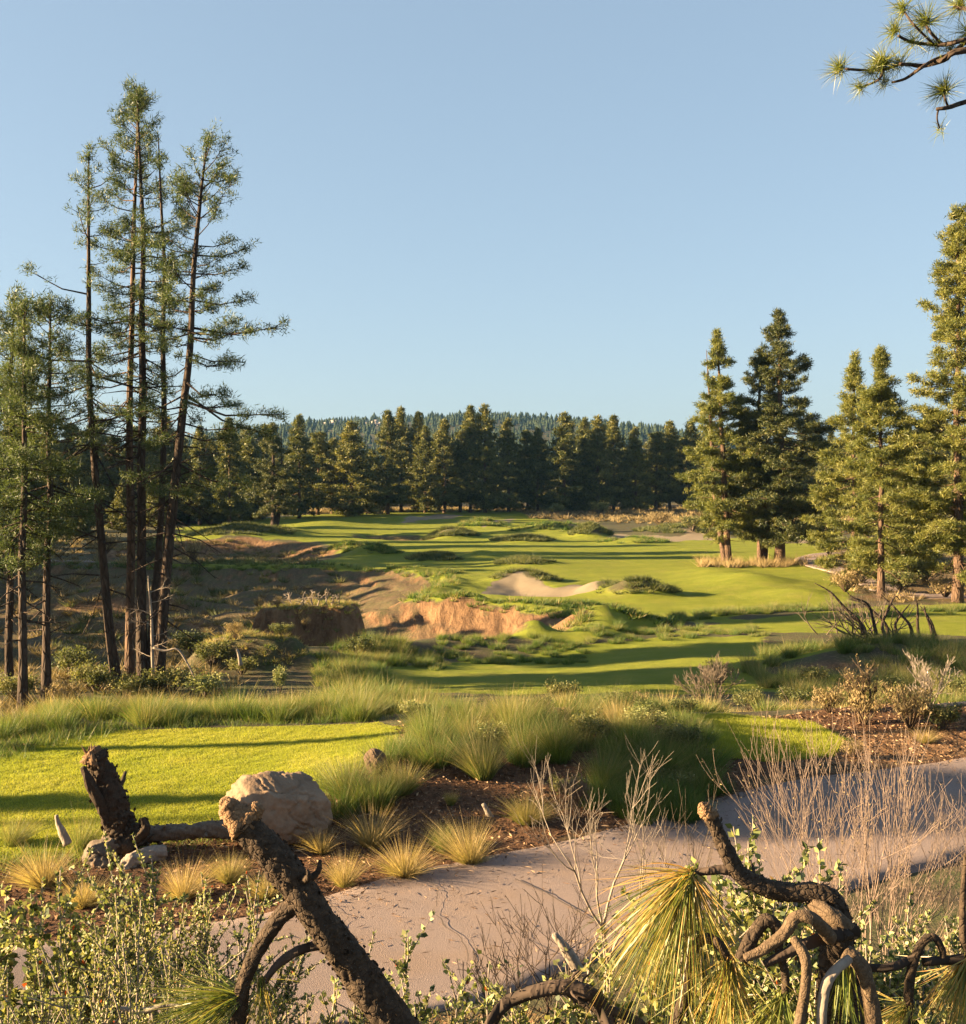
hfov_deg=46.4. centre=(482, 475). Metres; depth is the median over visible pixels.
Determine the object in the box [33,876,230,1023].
leafy shrub
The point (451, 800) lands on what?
bunch grass
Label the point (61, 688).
shrub
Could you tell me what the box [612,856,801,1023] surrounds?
leafy shrub
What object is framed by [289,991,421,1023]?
leafy shrub
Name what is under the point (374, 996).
broken limb
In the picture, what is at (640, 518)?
brush
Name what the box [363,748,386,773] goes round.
stone
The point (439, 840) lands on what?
bunch grass
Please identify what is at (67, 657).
shrub
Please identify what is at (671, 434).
pine tree
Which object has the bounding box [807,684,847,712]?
shrub
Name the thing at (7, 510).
pine tree
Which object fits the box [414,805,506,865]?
bunch grass
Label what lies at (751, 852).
leafy shrub
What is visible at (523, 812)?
bunch grass
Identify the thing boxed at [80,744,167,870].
stump
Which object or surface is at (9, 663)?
pine tree
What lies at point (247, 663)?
shrub
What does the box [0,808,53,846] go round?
bunch grass
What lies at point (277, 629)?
shrub
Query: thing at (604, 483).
pine tree
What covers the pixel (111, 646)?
pine tree
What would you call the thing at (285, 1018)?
leafy shrub
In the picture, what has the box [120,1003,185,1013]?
dead branch
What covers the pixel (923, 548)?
pine tree
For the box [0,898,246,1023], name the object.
leafy shrub
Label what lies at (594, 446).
pine tree
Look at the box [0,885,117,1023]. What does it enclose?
leafy shrub
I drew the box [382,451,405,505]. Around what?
pine tree
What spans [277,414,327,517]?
pine tree
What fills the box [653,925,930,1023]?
leafy shrub
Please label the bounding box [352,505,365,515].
shrub
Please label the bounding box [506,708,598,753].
shrub
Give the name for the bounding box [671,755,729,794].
bunch grass
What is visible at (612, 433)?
pine tree
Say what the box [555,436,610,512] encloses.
pine tree
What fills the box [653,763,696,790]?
shrub
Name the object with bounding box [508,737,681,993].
dead shrub
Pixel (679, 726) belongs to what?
shrub
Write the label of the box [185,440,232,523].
pine tree
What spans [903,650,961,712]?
dead shrub
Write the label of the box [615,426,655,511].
pine tree
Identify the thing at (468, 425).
pine tree
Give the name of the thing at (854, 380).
pine tree
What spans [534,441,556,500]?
pine tree
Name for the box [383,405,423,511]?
pine tree
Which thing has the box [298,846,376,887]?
bunch grass
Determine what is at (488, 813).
dead branch
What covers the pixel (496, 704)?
bunch grass
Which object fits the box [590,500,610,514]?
shrub
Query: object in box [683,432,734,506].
pine tree
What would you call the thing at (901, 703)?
shrub
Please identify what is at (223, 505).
pine tree
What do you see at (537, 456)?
pine tree
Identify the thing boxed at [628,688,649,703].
shrub
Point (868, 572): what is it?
shrub
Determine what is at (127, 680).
shrub
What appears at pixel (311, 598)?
dead branch
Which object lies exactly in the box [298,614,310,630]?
shrub
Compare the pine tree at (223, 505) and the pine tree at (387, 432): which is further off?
the pine tree at (387, 432)
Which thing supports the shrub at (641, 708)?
on the ground at (584, 566)
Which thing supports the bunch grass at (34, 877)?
on the ground at (584, 566)
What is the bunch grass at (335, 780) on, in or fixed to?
on the ground at (584, 566)
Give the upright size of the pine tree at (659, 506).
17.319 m
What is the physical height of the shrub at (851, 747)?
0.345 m
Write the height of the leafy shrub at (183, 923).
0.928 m
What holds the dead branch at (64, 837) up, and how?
on the ground at (584, 566)
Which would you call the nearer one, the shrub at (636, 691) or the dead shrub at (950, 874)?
the dead shrub at (950, 874)
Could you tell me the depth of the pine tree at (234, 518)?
177.46 m
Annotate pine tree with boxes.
[0,279,53,678]
[0,287,86,708]
[0,287,108,700]
[0,313,44,636]
[0,423,46,498]
[0,462,28,538]
[4,140,194,686]
[17,472,63,543]
[29,422,67,507]
[44,422,91,505]
[52,74,184,676]
[60,414,121,520]
[64,477,103,539]
[86,86,205,684]
[99,436,124,507]
[101,425,148,521]
[104,481,136,532]
[111,414,196,523]
[115,117,294,691]
[135,470,169,525]
[177,461,198,523]
[178,424,215,524]
[183,437,195,464]
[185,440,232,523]
[200,416,253,523]
[202,431,254,523]
[231,435,278,520]
[233,429,263,458]
[234,422,299,526]
[254,423,283,502]
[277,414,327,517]
[277,453,297,497]
[293,430,344,514]
[310,420,391,516]
[323,438,349,512]
[329,438,357,503]
[349,448,395,510]
[366,409,412,513]
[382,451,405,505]
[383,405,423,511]
[397,411,436,511]
[405,425,448,512]
[420,417,467,512]
[439,432,481,511]
[440,450,464,506]
[453,404,491,512]
[455,403,511,512]
[486,417,528,511]
[509,429,542,510]
[514,427,557,511]
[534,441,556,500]
[535,411,601,512]
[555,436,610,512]
[562,417,596,494]
[571,414,622,510]
[591,448,620,503]
[598,413,634,509]
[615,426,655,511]
[618,446,631,504]
[633,431,681,509]
[638,438,683,507]
[651,419,690,509]
[670,421,709,509]
[673,326,772,564]
[673,437,696,486]
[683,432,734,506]
[711,345,820,561]
[719,307,851,564]
[719,446,734,498]
[735,428,744,487]
[784,436,802,493]
[792,412,827,499]
[798,348,903,586]
[798,459,850,549]
[802,450,822,500]
[812,0,965,145]
[822,344,931,598]
[826,432,835,504]
[834,437,860,510]
[876,416,945,572]
[886,430,952,558]
[896,202,965,602]
[923,421,953,494]
[940,451,965,497]
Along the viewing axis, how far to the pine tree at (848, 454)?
213.89 m
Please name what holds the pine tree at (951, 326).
on the ground at (584, 566)
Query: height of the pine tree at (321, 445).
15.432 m
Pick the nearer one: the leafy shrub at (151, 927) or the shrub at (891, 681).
the leafy shrub at (151, 927)
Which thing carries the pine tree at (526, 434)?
on the ground at (584, 566)
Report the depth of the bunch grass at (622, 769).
15.48 m
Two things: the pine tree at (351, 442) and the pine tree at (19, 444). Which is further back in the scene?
the pine tree at (351, 442)
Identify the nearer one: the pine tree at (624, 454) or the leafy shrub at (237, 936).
the leafy shrub at (237, 936)
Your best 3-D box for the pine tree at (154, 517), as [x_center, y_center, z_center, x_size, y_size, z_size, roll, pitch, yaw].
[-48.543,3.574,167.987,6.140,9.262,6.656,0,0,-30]
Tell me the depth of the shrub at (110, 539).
106.15 m
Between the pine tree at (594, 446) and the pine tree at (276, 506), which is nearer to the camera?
the pine tree at (276, 506)
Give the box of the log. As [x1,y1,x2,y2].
[142,818,235,845]
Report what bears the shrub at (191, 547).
on the ground at (584, 566)
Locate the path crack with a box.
[421,869,470,971]
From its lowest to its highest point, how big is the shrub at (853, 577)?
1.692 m
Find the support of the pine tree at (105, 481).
on the ground at (584, 566)
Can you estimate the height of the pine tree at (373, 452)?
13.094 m
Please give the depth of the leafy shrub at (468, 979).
3.65 m
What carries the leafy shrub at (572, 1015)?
on the ground at (584, 566)
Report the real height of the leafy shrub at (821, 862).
0.904 m
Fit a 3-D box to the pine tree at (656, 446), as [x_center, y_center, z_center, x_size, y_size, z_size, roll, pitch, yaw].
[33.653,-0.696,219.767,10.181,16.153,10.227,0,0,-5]
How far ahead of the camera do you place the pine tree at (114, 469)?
185.26 m
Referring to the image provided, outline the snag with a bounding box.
[125,576,173,684]
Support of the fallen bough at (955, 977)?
on the ground at (584, 566)
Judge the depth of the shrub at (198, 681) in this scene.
35.05 m
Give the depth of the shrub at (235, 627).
41.76 m
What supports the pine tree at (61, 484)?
on the ground at (584, 566)
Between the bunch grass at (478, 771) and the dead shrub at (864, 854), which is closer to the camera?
the dead shrub at (864, 854)
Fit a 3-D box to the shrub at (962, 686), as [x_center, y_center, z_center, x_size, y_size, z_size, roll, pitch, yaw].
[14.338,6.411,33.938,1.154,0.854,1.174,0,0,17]
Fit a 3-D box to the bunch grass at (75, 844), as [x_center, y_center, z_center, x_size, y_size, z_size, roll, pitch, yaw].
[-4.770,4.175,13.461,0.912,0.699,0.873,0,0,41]
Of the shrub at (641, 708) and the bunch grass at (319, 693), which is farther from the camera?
the bunch grass at (319, 693)
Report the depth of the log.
13.33 m
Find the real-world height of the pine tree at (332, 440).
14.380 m
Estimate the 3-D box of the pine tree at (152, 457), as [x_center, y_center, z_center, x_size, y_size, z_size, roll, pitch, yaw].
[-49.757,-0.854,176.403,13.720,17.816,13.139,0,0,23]
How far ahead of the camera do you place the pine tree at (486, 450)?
210.58 m
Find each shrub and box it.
[0,669,40,700]
[0,830,188,1023]
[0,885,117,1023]
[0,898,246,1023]
[0,913,141,1023]
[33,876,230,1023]
[41,677,86,700]
[51,643,98,677]
[67,655,118,694]
[85,870,315,1023]
[86,531,124,553]
[89,934,259,1023]
[105,671,151,696]
[135,532,163,563]
[136,663,200,694]
[139,872,326,1023]
[156,971,312,1023]
[170,628,210,653]
[182,539,203,561]
[182,670,228,697]
[188,638,230,666]
[220,620,245,638]
[222,655,258,674]
[252,596,264,608]
[266,622,294,634]
[272,594,283,607]
[272,662,288,692]
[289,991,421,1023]
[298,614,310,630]
[319,910,485,1023]
[327,931,375,1023]
[344,634,377,652]
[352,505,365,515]
[397,699,429,716]
[407,960,553,1023]
[419,704,454,722]
[442,894,596,1023]
[464,846,630,1023]
[470,961,591,1023]
[472,719,512,744]
[489,958,667,1023]
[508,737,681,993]
[513,695,553,710]
[541,675,583,698]
[542,771,591,819]
[545,502,565,513]
[545,772,578,793]
[565,706,618,738]
[579,925,778,1023]
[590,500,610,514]
[601,687,644,707]
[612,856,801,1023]
[621,701,668,728]
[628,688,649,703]
[628,783,753,1007]
[644,509,673,523]
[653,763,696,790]
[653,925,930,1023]
[657,714,708,745]
[666,815,846,1022]
[668,696,700,712]
[672,651,743,704]
[678,515,703,531]
[696,689,965,980]
[700,657,740,683]
[730,686,764,710]
[738,838,881,1020]
[766,926,935,1023]
[773,685,812,705]
[789,919,962,1023]
[792,664,832,680]
[794,866,964,1023]
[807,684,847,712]
[813,537,842,554]
[823,566,867,591]
[830,654,880,722]
[838,738,866,756]
[845,562,876,582]
[847,683,886,724]
[859,891,964,1023]
[866,671,907,700]
[879,679,942,728]
[885,568,924,590]
[889,772,965,945]
[901,555,951,583]
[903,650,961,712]
[919,701,964,728]
[925,576,951,596]
[938,672,965,697]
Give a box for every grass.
[0,666,747,825]
[0,707,419,877]
[0,711,844,859]
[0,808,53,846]
[0,826,85,889]
[1,515,684,668]
[1,705,48,726]
[13,595,965,714]
[35,865,124,909]
[58,794,103,854]
[103,686,184,713]
[132,853,243,899]
[199,850,256,883]
[240,870,279,899]
[284,740,401,798]
[284,823,351,854]
[294,677,363,699]
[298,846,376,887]
[328,794,414,848]
[349,820,454,880]
[358,752,441,795]
[411,713,531,780]
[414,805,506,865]
[419,817,462,853]
[427,700,472,724]
[441,790,460,805]
[475,681,563,721]
[485,765,579,825]
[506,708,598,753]
[565,733,683,787]
[609,726,713,773]
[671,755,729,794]
[897,723,950,743]
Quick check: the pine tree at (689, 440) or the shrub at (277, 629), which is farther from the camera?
the pine tree at (689, 440)
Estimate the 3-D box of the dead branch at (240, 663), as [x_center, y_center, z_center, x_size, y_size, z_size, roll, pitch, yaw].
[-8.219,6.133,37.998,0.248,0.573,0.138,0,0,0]
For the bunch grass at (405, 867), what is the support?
on the ground at (584, 566)
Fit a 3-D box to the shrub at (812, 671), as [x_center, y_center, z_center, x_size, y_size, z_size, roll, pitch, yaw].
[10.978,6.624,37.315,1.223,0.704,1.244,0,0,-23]
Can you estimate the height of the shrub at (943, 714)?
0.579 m
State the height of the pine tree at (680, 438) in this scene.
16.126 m
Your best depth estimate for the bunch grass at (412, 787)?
15.04 m
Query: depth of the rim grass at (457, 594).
64.90 m
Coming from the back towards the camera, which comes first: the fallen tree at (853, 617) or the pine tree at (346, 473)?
the pine tree at (346, 473)
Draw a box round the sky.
[0,0,965,446]
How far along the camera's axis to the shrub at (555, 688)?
34.00 m
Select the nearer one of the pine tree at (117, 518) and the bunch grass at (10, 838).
the bunch grass at (10, 838)
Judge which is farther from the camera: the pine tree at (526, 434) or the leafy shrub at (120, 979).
the pine tree at (526, 434)
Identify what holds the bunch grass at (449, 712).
on the ground at (584, 566)
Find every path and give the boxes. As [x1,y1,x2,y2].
[0,757,965,1023]
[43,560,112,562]
[796,551,965,598]
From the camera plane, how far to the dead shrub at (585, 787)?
14.53 m
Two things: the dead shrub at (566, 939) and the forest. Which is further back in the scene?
the forest
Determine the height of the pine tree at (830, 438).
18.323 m
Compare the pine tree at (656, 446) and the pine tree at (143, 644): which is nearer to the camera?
the pine tree at (143, 644)
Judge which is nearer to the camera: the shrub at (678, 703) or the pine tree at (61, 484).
the shrub at (678, 703)
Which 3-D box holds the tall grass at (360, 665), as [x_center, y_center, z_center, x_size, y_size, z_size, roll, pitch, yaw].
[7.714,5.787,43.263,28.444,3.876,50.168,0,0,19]
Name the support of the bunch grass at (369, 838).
on the ground at (584, 566)
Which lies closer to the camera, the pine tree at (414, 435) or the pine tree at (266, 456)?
the pine tree at (414, 435)
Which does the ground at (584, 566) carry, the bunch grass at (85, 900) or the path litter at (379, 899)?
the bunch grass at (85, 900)
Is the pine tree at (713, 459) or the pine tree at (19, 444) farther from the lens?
the pine tree at (19, 444)
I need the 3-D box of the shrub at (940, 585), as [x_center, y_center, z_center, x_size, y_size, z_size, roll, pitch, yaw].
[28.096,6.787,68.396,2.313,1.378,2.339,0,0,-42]
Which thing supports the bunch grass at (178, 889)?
on the ground at (584, 566)
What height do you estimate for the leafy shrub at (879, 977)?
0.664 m
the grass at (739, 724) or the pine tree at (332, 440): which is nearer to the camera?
the grass at (739, 724)
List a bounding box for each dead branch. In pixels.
[55,815,71,845]
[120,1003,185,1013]
[152,647,194,676]
[236,649,242,665]
[273,588,340,608]
[481,803,493,816]
[484,970,646,1023]
[552,932,600,990]
[925,701,965,707]
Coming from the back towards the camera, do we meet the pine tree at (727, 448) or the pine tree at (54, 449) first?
the pine tree at (727, 448)
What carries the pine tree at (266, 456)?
on the ground at (584, 566)
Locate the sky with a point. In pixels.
(554, 207)
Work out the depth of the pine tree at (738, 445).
254.38 m
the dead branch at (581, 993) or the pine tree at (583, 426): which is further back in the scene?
the pine tree at (583, 426)
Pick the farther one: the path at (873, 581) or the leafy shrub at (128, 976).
the path at (873, 581)
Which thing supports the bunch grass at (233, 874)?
on the ground at (584, 566)
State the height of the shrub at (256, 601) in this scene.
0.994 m
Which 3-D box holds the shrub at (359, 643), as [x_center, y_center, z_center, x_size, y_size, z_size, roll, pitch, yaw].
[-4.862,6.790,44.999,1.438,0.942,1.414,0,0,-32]
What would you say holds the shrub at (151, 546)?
on the ground at (584, 566)
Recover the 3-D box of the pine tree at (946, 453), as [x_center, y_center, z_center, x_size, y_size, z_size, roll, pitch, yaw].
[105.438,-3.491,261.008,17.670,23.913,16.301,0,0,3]
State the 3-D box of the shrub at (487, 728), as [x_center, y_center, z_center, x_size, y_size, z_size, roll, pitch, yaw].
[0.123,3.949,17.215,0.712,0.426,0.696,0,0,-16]
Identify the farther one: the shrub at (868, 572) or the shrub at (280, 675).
the shrub at (868, 572)
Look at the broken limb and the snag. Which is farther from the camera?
the snag
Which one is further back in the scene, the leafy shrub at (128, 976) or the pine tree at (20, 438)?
the pine tree at (20, 438)
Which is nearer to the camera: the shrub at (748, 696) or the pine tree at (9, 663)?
the shrub at (748, 696)
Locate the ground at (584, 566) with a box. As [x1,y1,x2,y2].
[0,420,965,1023]
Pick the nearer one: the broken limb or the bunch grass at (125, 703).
the broken limb
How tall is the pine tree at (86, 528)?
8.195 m
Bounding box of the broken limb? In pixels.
[104,796,419,1023]
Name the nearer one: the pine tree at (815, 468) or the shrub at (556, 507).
the shrub at (556, 507)
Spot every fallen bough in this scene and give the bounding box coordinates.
[572,802,881,1023]
[869,853,965,1023]
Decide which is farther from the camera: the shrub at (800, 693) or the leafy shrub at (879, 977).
the shrub at (800, 693)
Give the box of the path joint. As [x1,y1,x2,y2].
[515,878,632,946]
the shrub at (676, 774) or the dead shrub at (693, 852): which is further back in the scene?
the shrub at (676, 774)
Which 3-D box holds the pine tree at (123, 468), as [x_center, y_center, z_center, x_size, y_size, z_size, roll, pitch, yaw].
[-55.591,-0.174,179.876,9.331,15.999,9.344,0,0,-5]
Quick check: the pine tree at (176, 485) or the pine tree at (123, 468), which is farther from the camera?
the pine tree at (123, 468)
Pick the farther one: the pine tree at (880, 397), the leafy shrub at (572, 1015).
the pine tree at (880, 397)
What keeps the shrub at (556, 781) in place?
on the ground at (584, 566)
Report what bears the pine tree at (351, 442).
on the ground at (584, 566)
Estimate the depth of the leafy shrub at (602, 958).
3.32 m
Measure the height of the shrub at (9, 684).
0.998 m
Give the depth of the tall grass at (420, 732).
16.96 m
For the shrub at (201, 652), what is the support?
on the ground at (584, 566)
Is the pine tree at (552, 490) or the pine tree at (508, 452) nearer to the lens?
the pine tree at (508, 452)
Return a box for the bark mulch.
[0,701,965,938]
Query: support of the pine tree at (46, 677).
on the ground at (584, 566)
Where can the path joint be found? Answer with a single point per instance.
(564, 903)
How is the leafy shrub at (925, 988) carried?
on the ground at (584, 566)
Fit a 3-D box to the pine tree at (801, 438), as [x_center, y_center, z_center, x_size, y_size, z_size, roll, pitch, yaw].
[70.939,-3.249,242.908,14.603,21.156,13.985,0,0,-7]
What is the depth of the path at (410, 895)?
12.23 m
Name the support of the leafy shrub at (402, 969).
on the ground at (584, 566)
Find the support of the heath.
on the ground at (584, 566)
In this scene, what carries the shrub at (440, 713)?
on the ground at (584, 566)
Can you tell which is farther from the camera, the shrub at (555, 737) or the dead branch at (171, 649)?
the dead branch at (171, 649)
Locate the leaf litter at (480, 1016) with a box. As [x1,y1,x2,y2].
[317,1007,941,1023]
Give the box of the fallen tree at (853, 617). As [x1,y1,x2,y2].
[789,583,936,642]
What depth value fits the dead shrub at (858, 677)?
19.97 m
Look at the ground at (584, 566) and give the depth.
49.63 m
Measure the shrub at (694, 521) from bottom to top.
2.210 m
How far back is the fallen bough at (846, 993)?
2.35 m
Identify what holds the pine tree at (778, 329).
on the ground at (584, 566)
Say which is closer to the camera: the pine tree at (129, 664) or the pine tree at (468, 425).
the pine tree at (129, 664)
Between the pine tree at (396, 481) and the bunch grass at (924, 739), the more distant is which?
the pine tree at (396, 481)
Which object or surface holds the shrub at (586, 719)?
on the ground at (584, 566)
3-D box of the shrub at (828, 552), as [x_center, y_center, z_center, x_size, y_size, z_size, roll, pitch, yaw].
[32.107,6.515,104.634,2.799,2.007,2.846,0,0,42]
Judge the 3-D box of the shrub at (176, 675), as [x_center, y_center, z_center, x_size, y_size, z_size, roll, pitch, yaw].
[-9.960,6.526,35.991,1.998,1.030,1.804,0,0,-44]
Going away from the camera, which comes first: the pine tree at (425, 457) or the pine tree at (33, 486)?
the pine tree at (33, 486)
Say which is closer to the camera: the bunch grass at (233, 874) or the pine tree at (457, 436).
the bunch grass at (233, 874)
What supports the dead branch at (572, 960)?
on the ground at (584, 566)
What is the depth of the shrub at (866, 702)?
19.83 m
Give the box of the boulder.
[218,771,332,844]
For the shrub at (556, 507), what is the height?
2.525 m
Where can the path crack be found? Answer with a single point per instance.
(445, 926)
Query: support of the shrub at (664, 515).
on the ground at (584, 566)
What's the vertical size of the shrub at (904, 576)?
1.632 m
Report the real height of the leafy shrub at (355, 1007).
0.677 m
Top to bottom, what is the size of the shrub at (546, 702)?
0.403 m
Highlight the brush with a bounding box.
[0,506,965,1023]
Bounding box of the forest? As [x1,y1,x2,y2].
[105,410,877,479]
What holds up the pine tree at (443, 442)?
on the ground at (584, 566)
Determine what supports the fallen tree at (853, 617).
on the ground at (584, 566)
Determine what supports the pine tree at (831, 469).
on the ground at (584, 566)
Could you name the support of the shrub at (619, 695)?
on the ground at (584, 566)
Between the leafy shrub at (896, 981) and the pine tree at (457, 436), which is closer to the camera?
the leafy shrub at (896, 981)
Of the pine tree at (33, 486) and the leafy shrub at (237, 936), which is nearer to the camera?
the leafy shrub at (237, 936)
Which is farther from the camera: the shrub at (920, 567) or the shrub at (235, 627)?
the shrub at (920, 567)
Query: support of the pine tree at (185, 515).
on the ground at (584, 566)
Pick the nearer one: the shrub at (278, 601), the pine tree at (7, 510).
the shrub at (278, 601)
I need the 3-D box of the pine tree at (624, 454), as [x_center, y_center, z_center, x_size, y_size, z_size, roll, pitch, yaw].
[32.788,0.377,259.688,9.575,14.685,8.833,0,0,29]
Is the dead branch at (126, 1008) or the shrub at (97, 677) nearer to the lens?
the dead branch at (126, 1008)
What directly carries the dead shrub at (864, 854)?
on the ground at (584, 566)
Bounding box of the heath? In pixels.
[41,519,716,648]
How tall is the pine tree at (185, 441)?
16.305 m
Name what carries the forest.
on the ground at (584, 566)
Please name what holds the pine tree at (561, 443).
on the ground at (584, 566)
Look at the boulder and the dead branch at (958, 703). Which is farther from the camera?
the dead branch at (958, 703)
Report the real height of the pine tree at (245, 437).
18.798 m
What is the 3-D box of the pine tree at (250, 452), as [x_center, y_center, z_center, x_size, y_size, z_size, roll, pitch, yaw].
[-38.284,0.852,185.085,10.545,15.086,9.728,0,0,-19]
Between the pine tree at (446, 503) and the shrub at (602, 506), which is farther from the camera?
the pine tree at (446, 503)
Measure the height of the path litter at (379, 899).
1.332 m
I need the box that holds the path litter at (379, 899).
[284,755,965,1017]
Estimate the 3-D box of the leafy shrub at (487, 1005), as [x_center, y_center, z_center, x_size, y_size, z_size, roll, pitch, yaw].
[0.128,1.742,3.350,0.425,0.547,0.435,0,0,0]
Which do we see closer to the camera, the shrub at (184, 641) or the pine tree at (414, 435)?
the shrub at (184, 641)
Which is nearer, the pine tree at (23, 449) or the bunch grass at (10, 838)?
the bunch grass at (10, 838)
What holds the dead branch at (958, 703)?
on the bark mulch
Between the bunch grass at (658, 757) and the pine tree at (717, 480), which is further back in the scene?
the pine tree at (717, 480)
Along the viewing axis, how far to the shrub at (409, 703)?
20.10 m
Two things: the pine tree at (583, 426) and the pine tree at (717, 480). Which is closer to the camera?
the pine tree at (717, 480)
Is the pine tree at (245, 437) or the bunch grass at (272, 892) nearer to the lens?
the bunch grass at (272, 892)
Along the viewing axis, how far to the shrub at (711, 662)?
37.70 m
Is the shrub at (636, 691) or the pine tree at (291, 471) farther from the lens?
the pine tree at (291, 471)
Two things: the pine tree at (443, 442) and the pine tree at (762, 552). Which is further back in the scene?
the pine tree at (443, 442)
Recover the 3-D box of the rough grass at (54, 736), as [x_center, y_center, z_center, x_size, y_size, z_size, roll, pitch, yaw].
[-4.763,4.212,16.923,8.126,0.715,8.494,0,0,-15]
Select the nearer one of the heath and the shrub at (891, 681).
the shrub at (891, 681)
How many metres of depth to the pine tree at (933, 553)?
91.48 m
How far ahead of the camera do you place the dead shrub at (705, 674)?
24.13 m
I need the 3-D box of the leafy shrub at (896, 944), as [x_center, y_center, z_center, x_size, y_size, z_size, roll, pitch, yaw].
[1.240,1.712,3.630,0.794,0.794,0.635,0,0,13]
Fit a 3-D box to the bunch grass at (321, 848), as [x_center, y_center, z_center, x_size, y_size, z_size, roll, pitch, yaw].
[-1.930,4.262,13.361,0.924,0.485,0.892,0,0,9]
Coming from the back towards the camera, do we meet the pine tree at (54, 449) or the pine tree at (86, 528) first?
the pine tree at (54, 449)
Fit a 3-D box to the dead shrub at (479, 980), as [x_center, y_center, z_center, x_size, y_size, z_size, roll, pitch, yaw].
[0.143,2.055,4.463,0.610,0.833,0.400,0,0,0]
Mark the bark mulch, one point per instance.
(430, 811)
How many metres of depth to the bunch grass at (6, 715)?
19.85 m
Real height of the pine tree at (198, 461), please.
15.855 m
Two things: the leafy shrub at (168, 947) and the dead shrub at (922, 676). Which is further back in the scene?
the dead shrub at (922, 676)

